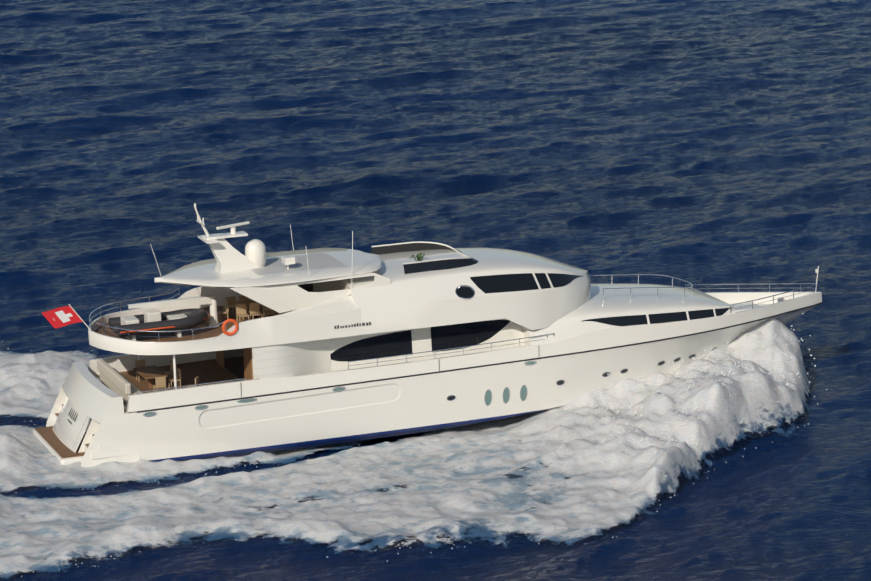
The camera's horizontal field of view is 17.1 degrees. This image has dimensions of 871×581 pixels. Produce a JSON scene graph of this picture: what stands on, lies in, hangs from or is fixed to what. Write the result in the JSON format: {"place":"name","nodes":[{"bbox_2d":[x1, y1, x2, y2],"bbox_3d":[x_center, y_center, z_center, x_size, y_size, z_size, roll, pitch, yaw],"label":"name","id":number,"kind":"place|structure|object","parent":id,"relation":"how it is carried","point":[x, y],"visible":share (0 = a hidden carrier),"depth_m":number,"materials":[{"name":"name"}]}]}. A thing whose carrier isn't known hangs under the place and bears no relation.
{"place":"outdoors","nodes":[
{"label":"outdoors","id":0,"kind":"place"},
{"bbox_2d":[55,404,126,446],"bbox_3d":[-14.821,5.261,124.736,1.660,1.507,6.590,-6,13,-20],"label":"transom stair treads","id":1,"kind":"object","parent":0,"point":[87,445],"visible":0.12,"depth_m":122.56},
{"bbox_2d":[54,376,136,458],"bbox_3d":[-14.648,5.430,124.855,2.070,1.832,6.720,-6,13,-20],"label":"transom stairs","id":2,"kind":"structure","parent":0,"point":[100,452],"depth_m":121.82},
{"bbox_2d":[138,354,176,388],"bbox_3d":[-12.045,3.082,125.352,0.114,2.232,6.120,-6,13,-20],"label":"cockpit pillars","id":3,"kind":"structure","parent":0,"point":[174,368],"depth_m":122.52,"materials":[{"name":"silver metal"}]},
{"bbox_2d":[204,307,383,333],"bbox_3d":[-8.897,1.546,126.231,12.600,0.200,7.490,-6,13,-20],"label":"deck slab","id":4,"kind":"structure","parent":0,"point":[374,330],"depth_m":124.57,"materials":[{"name":"white"}]},
{"bbox_2d":[94,306,283,341],"bbox_3d":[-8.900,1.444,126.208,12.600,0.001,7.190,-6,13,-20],"label":"teak deck","id":5,"kind":"object","parent":4,"relation":"on","point":[163,337],"visible":0.07,"depth_m":124.94,"materials":[{"name":"brown wood"}]},
{"bbox_2d":[126,331,181,340],"bbox_3d":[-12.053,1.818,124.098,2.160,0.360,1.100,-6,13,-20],"label":"rib cradle","id":6,"kind":"object","parent":5,"relation":"on","point":[178,333],"visible":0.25,"depth_m":123.92,"materials":[{"name":"white"}]},
{"bbox_2d":[112,325,185,336],"bbox_3d":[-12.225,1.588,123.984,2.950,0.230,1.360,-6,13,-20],"label":"cradle","id":7,"kind":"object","parent":6,"relation":"on","point":[115,330],"depth_m":123.50,"materials":[{"name":"grey"}]},
{"bbox_2d":[120,309,187,324],"bbox_3d":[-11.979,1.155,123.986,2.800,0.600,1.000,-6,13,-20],"label":"tender seats","id":8,"kind":"object","parent":7,"relation":"on","point":[152,315],"visible":0.62,"depth_m":123.67,"materials":[{"name":"white"}]},
{"bbox_2d":[108,308,207,336],"bbox_3d":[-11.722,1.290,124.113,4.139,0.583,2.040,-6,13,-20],"label":"rib tubes","id":9,"kind":"object","parent":5,"relation":"on","point":[196,316],"visible":0.81,"depth_m":123.55,"materials":[{"name":"grey rubber"}]},
{"bbox_2d":[120,315,208,332],"bbox_3d":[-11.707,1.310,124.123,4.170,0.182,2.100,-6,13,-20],"label":"tender stripe","id":10,"kind":"object","parent":9,"relation":"on","point":[153,328],"visible":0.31,"depth_m":122.96,"materials":[{"name":"orange"}]},
{"bbox_2d":[128,295,219,327],"bbox_3d":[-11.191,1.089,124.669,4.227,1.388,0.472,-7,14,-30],"label":"crane","id":11,"kind":"object","parent":5,"relation":"on","point":[211,300],"visible":0.92,"depth_m":124.88,"materials":[{"name":"white metal"}]},
{"bbox_2d":[228,299,269,319],"bbox_3d":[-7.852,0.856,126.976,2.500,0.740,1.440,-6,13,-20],"label":"fly table","id":12,"kind":"object","parent":5,"relation":"on","point":[234,303],"visible":0.35,"depth_m":126.81,"materials":[{"name":"beige wood"}]},
{"bbox_2d":[217,295,292,323],"bbox_3d":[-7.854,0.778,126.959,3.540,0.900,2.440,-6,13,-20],"label":"deck chairs","id":13,"kind":"object","parent":5,"relation":"on","point":[253,309],"visible":0.48,"depth_m":126.13,"materials":[{"name":"beige wood"}]},
{"bbox_2d":[289,283,313,311],"bbox_3d":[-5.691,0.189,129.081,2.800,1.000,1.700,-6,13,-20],"label":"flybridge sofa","id":14,"kind":"object","parent":5,"relation":"on","point":[308,287],"visible":0.02,"depth_m":129.61,"materials":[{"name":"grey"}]},
{"bbox_2d":[88,286,360,354],"bbox_3d":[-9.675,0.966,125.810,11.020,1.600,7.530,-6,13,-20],"label":"bulwark","id":15,"kind":"object","parent":4,"relation":"on","point":[319,321],"visible":0.62,"depth_m":123.28,"materials":[{"name":"white"}]},
{"bbox_2d":[222,319,238,335],"bbox_3d":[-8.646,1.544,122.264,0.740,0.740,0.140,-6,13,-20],"label":"life ring","id":16,"kind":"object","parent":15,"relation":"attached to","point":[234,331],"visible":0.98,"depth_m":122.21,"materials":[{"name":"orange plastic"}]},
{"bbox_2d":[230,273,390,312],"bbox_3d":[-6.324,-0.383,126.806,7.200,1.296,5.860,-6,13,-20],"label":"hard top sides","id":17,"kind":"object","parent":15,"relation":"on","point":[284,298],"visible":0.38,"depth_m":123.85,"materials":[{"name":"white plastic"}]},
{"bbox_2d":[154,248,381,287],"bbox_3d":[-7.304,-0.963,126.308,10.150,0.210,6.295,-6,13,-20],"label":"hardtop roof","id":18,"kind":"structure","parent":17,"relation":"on","point":[204,273],"depth_m":124.92,"materials":[{"name":"white"}]},
{"bbox_2d":[194,203,256,272],"bbox_3d":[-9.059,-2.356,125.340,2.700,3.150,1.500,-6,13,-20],"label":"mast","id":19,"kind":"object","parent":18,"relation":"on","point":[228,257],"visible":0.94,"depth_m":125.28,"materials":[{"name":"white"}]},
{"bbox_2d":[216,221,249,229],"bbox_3d":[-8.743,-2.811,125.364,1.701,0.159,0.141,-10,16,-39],"label":"radar antenna","id":20,"kind":"object","parent":19,"relation":"on","point":[232,225],"visible":1,"depth_m":125.29,"materials":[{"name":"white"}]},
{"bbox_2d":[245,239,294,268],"bbox_3d":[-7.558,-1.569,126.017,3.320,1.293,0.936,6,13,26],"label":"domes","id":21,"kind":"structure","parent":18,"relation":"on","point":[255,251],"depth_m":125.74,"materials":[{"name":"white plastic"}]},
{"bbox_2d":[251,252,347,274],"bbox_3d":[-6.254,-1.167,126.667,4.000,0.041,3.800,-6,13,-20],"label":"hardtop roof panel","id":22,"kind":"object","parent":18,"relation":"attached to","point":[315,261],"visible":0.69,"depth_m":126.38,"materials":[{"name":"white plastic"}]},
{"bbox_2d":[334,322,370,328],"bbox_3d":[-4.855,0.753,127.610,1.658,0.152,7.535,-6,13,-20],"label":"yacht name lettering","id":23,"kind":"object","parent":15,"relation":"attached to","point":[363,324],"visible":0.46,"depth_m":124.17},
{"bbox_2d":[68,225,818,330],"bbox_3d":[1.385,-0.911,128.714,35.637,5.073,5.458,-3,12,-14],"label":"poles","id":24,"kind":"object","parent":15,"relation":"on","point":[817,271],"visible":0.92,"depth_m":124.37,"materials":[{"name":"white"}]},
{"bbox_2d":[42,306,82,328],"bbox_3d":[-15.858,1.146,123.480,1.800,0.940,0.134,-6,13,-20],"label":"flag","id":25,"kind":"object","parent":24,"relation":"attached to","point":[52,318],"visible":0.9,"depth_m":123.44,"materials":[{"name":"red fabric"}]},
{"bbox_2d":[55,310,72,322],"bbox_3d":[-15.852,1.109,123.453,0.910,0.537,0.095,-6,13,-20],"label":"flag cross","id":26,"kind":"object","parent":25,"relation":"attached to","point":[62,316],"visible":1,"depth_m":123.47,"materials":[{"name":"white fabric"}]},
{"bbox_2d":[0,0,870,580],"bbox_3d":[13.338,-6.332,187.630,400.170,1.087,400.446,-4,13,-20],"label":"ocean","id":27,"kind":"structure","parent":0,"point":[700,140],"depth_m":193.39,"materials":[{"name":"liquid"}]},
{"bbox_2d":[0,305,813,578],"bbox_3d":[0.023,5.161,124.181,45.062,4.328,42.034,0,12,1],"label":"foam","id":28,"kind":"object","parent":27,"relation":"on","point":[457,482],"visible":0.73,"depth_m":120.26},
{"bbox_2d":[2,300,817,576],"bbox_3d":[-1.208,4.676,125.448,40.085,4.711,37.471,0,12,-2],"label":"flecks","id":29,"kind":"object","parent":27,"relation":"on","point":[645,408],"visible":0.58,"depth_m":126.17,"materials":[{"name":"white liquid"}]},
{"bbox_2d":[46,304,819,466],"bbox_3d":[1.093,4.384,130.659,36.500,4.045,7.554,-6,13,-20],"label":"hull","id":30,"kind":"object","parent":27,"relation":"in","point":[398,407],"visible":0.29,"depth_m":125.67,"materials":[{"name":"paint"}]},
{"bbox_2d":[33,430,82,464],"bbox_3d":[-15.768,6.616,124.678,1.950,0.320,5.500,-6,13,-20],"label":"swim platform","id":31,"kind":"structure","parent":30,"relation":"attached to","point":[53,452],"depth_m":122.64,"materials":[{"name":"white plastic"}]},
{"bbox_2d":[34,426,84,457],"bbox_3d":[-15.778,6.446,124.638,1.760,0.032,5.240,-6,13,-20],"label":"swim platform decking","id":32,"kind":"object","parent":31,"relation":"on","point":[54,442],"visible":0.46,"depth_m":124.16,"materials":[{"name":"brown wood"}]},
{"bbox_2d":[52,377,126,452],"bbox_3d":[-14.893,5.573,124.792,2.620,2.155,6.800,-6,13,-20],"label":"transom panel","id":33,"kind":"object","parent":30,"relation":"attached to","point":[67,434],"visible":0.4,"depth_m":123.78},
{"bbox_2d":[56,408,87,446],"bbox_3d":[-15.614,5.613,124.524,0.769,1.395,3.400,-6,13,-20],"label":"transom lettering","id":34,"kind":"object","parent":33,"relation":"attached to","point":[73,418],"visible":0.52,"depth_m":124.42},
{"bbox_2d":[62,361,123,422],"bbox_3d":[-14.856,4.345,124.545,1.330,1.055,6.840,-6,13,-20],"label":"stern transom","id":35,"kind":"object","parent":30,"relation":"attached to","point":[88,393],"visible":0.96,"depth_m":123.43,"materials":[{"name":"white"}]},
{"bbox_2d":[97,359,240,392],"bbox_3d":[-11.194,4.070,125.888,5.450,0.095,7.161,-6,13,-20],"label":"cockpit sole","id":36,"kind":"object","parent":30,"relation":"on","point":[208,371],"visible":0.22,"depth_m":127.33,"materials":[{"name":"brown wood"}]},
{"bbox_2d":[97,358,141,403],"bbox_3d":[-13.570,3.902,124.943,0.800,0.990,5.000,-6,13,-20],"label":"cockpit sofa","id":37,"kind":"object","parent":36,"relation":"on","point":[115,380],"visible":0.85,"depth_m":124.43,"materials":[{"name":"white fabric"}]},
{"bbox_2d":[133,365,167,388],"bbox_3d":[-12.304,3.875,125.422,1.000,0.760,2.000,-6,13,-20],"label":"cockpit table","id":38,"kind":"object","parent":36,"relation":"on","point":[149,373],"visible":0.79,"depth_m":125.34,"materials":[{"name":"brown wood"}]},
{"bbox_2d":[135,359,198,391],"bbox_3d":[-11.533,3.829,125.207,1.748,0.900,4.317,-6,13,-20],"label":"dining chairs","id":39,"kind":"object","parent":36,"relation":"on","point":[160,382],"visible":0.54,"depth_m":125.07,"materials":[{"name":"brown wood"}]},
{"bbox_2d":[216,350,224,368],"bbox_3d":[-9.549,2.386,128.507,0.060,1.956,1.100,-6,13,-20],"label":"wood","id":40,"kind":"object","parent":36,"relation":"attached to","point":[220,358],"visible":0.36,"depth_m":128.49,"materials":[{"name":"brown wood"}]},
{"bbox_2d":[243,347,252,379],"bbox_3d":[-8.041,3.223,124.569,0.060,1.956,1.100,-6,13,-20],"label":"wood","id":41,"kind":"object","parent":36,"relation":"on","point":[248,368],"visible":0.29,"depth_m":124.44,"materials":[{"name":"brown wood"}]},
{"bbox_2d":[88,292,817,376],"bbox_3d":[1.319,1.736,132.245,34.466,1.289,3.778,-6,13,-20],"label":"bulwark","id":42,"kind":"object","parent":30,"relation":"on","point":[122,363],"visible":0.17,"depth_m":129.53,"materials":[{"name":"white"}]},
{"bbox_2d":[145,312,793,415],"bbox_3d":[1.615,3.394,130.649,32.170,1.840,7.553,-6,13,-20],"label":"portholes","id":43,"kind":"object","parent":30,"relation":"in","point":[505,395],"depth_m":127.57,"materials":[{"name":"glass"}]},
{"bbox_2d":[143,310,797,416],"bbox_3d":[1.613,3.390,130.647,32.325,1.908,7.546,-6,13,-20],"label":"porthole frames","id":44,"kind":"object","parent":30,"relation":"attached to","point":[449,395],"visible":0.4,"depth_m":127.45,"materials":[{"name":"silver metal"}]},
{"bbox_2d":[126,292,821,412],"bbox_3d":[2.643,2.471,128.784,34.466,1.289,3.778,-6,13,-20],"label":"bulwark","id":45,"kind":"object","parent":30,"relation":"on","point":[611,337],"visible":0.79,"depth_m":126.34,"materials":[{"name":"white"}]},
{"bbox_2d":[89,274,817,394],"bbox_3d":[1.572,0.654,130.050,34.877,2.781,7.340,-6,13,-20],"label":"railings","id":46,"kind":"object","parent":45,"relation":"on","point":[406,358],"visible":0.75,"depth_m":127.32,"materials":[{"name":"silver metal"}]},
{"bbox_2d":[137,302,821,412],"bbox_3d":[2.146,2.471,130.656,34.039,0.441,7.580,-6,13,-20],"label":"rub rail","id":47,"kind":"object","parent":30,"relation":"on","point":[473,367],"visible":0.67,"depth_m":126.48,"materials":[{"name":"grey"}]},
{"bbox_3d":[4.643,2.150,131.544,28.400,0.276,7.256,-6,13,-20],"label":"main deck","id":48,"kind":"structure","parent":0,"visible":0},
{"bbox_2d":[252,339,330,393],"bbox_3d":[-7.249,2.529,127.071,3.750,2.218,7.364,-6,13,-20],"label":"wall panel","id":49,"kind":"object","parent":48,"relation":"on","point":[279,361],"depth_m":123.81,"materials":[{"name":"white plastic"}]},
{"bbox_2d":[226,318,523,378],"bbox_3d":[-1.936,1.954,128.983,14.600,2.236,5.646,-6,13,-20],"label":"saloon","id":50,"kind":"object","parent":48,"relation":"on","point":[421,337],"visible":0.15,"depth_m":126.58,"materials":[{"name":"white"}]},
{"bbox_2d":[224,348,243,380],"bbox_3d":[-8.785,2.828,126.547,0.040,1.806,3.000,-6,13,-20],"label":"door glass","id":51,"kind":"object","parent":50,"relation":"attached to","point":[234,362],"visible":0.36,"depth_m":126.39,"materials":[{"name":"black glass"}]},
{"bbox_2d":[330,330,411,360],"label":"saloon window","id":52,"kind":"structure","parent":50,"relation":"attached to","point":[393,344],"depth_m":125.86,"materials":[{"name":"black glass"}]},
{"bbox_2d":[431,320,509,351],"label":"saloon window","id":53,"kind":"structure","parent":50,"relation":"attached to","point":[458,335],"depth_m":127.21,"materials":[{"name":"black glass"}]},
{"bbox_2d":[312,247,590,334],"bbox_3d":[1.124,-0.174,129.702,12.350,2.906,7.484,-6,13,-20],"label":"house","id":54,"kind":"structure","parent":48,"relation":"on","point":[404,301],"depth_m":126.49,"materials":[{"name":"white"}]},
{"bbox_2d":[371,243,477,273],"bbox_3d":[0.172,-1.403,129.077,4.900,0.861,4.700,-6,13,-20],"label":"windscreen","id":55,"kind":"object","parent":54,"relation":"on","point":[432,266],"visible":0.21,"depth_m":127.53,"materials":[{"name":"black glass"}]},
{"bbox_2d":[371,241,471,264],"bbox_3d":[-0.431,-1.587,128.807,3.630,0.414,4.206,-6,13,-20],"label":"sunroof frame","id":56,"kind":"object","parent":55,"relation":"attached to","point":[466,257],"visible":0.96,"depth_m":129.93,"materials":[{"name":"white metal"}]},
{"bbox_2d":[455,285,474,298],"bbox_3d":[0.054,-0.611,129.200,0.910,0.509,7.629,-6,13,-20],"label":"frame","id":57,"kind":"object","parent":54,"relation":"on","point":[464,286],"visible":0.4,"depth_m":125.97,"materials":[{"name":"silver metal"}]},
{"bbox_2d":[457,287,473,297],"bbox_3d":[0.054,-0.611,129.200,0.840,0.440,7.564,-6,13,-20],"label":"round window","id":58,"kind":"structure","parent":57,"relation":"in","point":[465,292],"depth_m":125.99,"materials":[{"name":"black glass"}]},
{"bbox_2d":[470,273,538,293],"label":"window","id":59,"kind":"structure","parent":54,"relation":"on","point":[504,283],"depth_m":126.94,"materials":[{"name":"black glass"}]},
{"bbox_2d":[535,273,550,288],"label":"window","id":60,"kind":"structure","parent":54,"relation":"on","point":[543,281],"depth_m":127.81,"materials":[{"name":"black glass"}]},
{"bbox_2d":[547,273,581,287],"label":"window","id":61,"kind":"structure","parent":54,"relation":"on","point":[558,280],"depth_m":128.47,"materials":[{"name":"black glass"}]},
{"bbox_3d":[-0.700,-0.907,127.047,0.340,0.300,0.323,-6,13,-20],"label":"pot","id":62,"kind":"object","parent":54,"relation":"on","visible":0},
{"bbox_2d":[409,251,429,260],"bbox_3d":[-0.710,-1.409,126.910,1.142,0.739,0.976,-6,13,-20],"label":"palm leaves","id":63,"kind":"object","parent":62,"relation":"in","point":[419,256],"visible":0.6,"depth_m":126.81,"materials":[{"name":"green plant"}]},
{"bbox_2d":[523,283,735,345],"bbox_3d":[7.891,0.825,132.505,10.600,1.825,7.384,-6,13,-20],"label":"foredeck cabin","id":64,"kind":"object","parent":48,"relation":"on","point":[620,302],"visible":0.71,"depth_m":130.44,"materials":[{"name":"white"}]},
{"bbox_2d":[581,315,647,325],"bbox_3d":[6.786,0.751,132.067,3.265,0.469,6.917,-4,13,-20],"label":"window","id":65,"kind":"structure","parent":64,"relation":"attached to","point":[629,320],"depth_m":129.15,"materials":[{"name":"black glass"}]},
{"bbox_2d":[648,311,686,323],"bbox_3d":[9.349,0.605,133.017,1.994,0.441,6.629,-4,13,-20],"label":"window","id":66,"kind":"structure","parent":64,"relation":"attached to","point":[666,317],"depth_m":130.17,"materials":[{"name":"black glass"}]},
{"bbox_2d":[688,309,714,319],"bbox_3d":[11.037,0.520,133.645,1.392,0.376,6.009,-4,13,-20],"label":"window","id":67,"kind":"structure","parent":64,"relation":"attached to","point":[700,314],"depth_m":131.09,"materials":[{"name":"black glass"}]},
{"bbox_2d":[715,307,731,315],"bbox_3d":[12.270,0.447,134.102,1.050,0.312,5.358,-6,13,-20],"label":"window","id":68,"kind":"structure","parent":64,"relation":"attached to","point":[720,311],"depth_m":131.75,"materials":[{"name":"black glass"}]},
{"bbox_2d":[730,302,761,311],"bbox_3d":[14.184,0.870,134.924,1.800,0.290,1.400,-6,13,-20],"label":"bow locker","id":69,"kind":"object","parent":48,"relation":"on","point":[742,305],"visible":0.33,"depth_m":134.81,"materials":[{"name":"white plastic"}]}
]}

